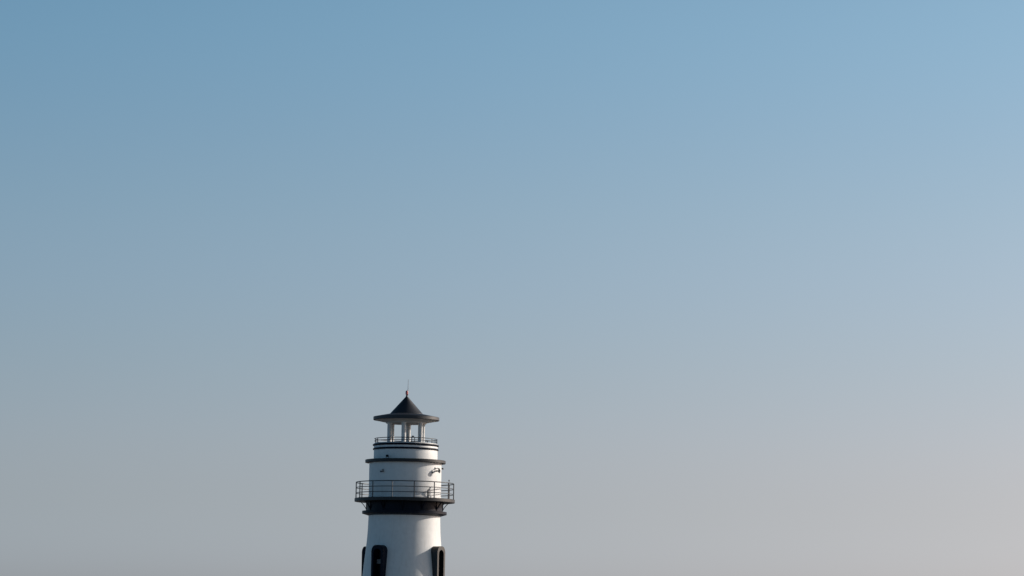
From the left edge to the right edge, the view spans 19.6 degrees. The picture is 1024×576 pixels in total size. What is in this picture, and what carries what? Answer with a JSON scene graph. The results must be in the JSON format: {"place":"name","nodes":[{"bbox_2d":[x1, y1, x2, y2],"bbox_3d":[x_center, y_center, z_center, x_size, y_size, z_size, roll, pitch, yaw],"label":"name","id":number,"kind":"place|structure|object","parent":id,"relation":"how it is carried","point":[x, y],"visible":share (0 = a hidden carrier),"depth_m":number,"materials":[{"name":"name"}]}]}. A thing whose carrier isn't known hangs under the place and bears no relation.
{"place":"outdoors","nodes":[
{"label":"outdoors","id":0,"kind":"place"},
{"bbox_2d":[0,0,1023,575],"label":"sky","id":1,"kind":"structure","parent":0,"point":[670,287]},
{"label":"ground","id":2,"kind":"structure","parent":0,"visible":0},
{"bbox_2d":[354,379,454,575],"bbox_3d":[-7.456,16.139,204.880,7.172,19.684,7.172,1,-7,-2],"label":"lighthouse","id":3,"kind":"object","parent":2,"relation":"on","point":[403,512],"visible":1,"depth_m":202.93,"materials":[{"name":"white paint"}]},
{"bbox_2d":[361,546,365,575],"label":"window","id":4,"kind":"structure","parent":3,"relation":"in","point":[364,548],"depth_m":205.64,"materials":[{"name":"black paint"}]},
{"bbox_2d":[371,545,387,575],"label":"window","id":5,"kind":"structure","parent":3,"relation":"in","point":[378,552],"depth_m":202.16,"materials":[{"name":"black paint"}]},
{"bbox_2d":[431,546,444,575],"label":"window","id":6,"kind":"structure","parent":3,"relation":"in","point":[437,552],"depth_m":202.80,"materials":[{"name":"black glass"}]}
]}

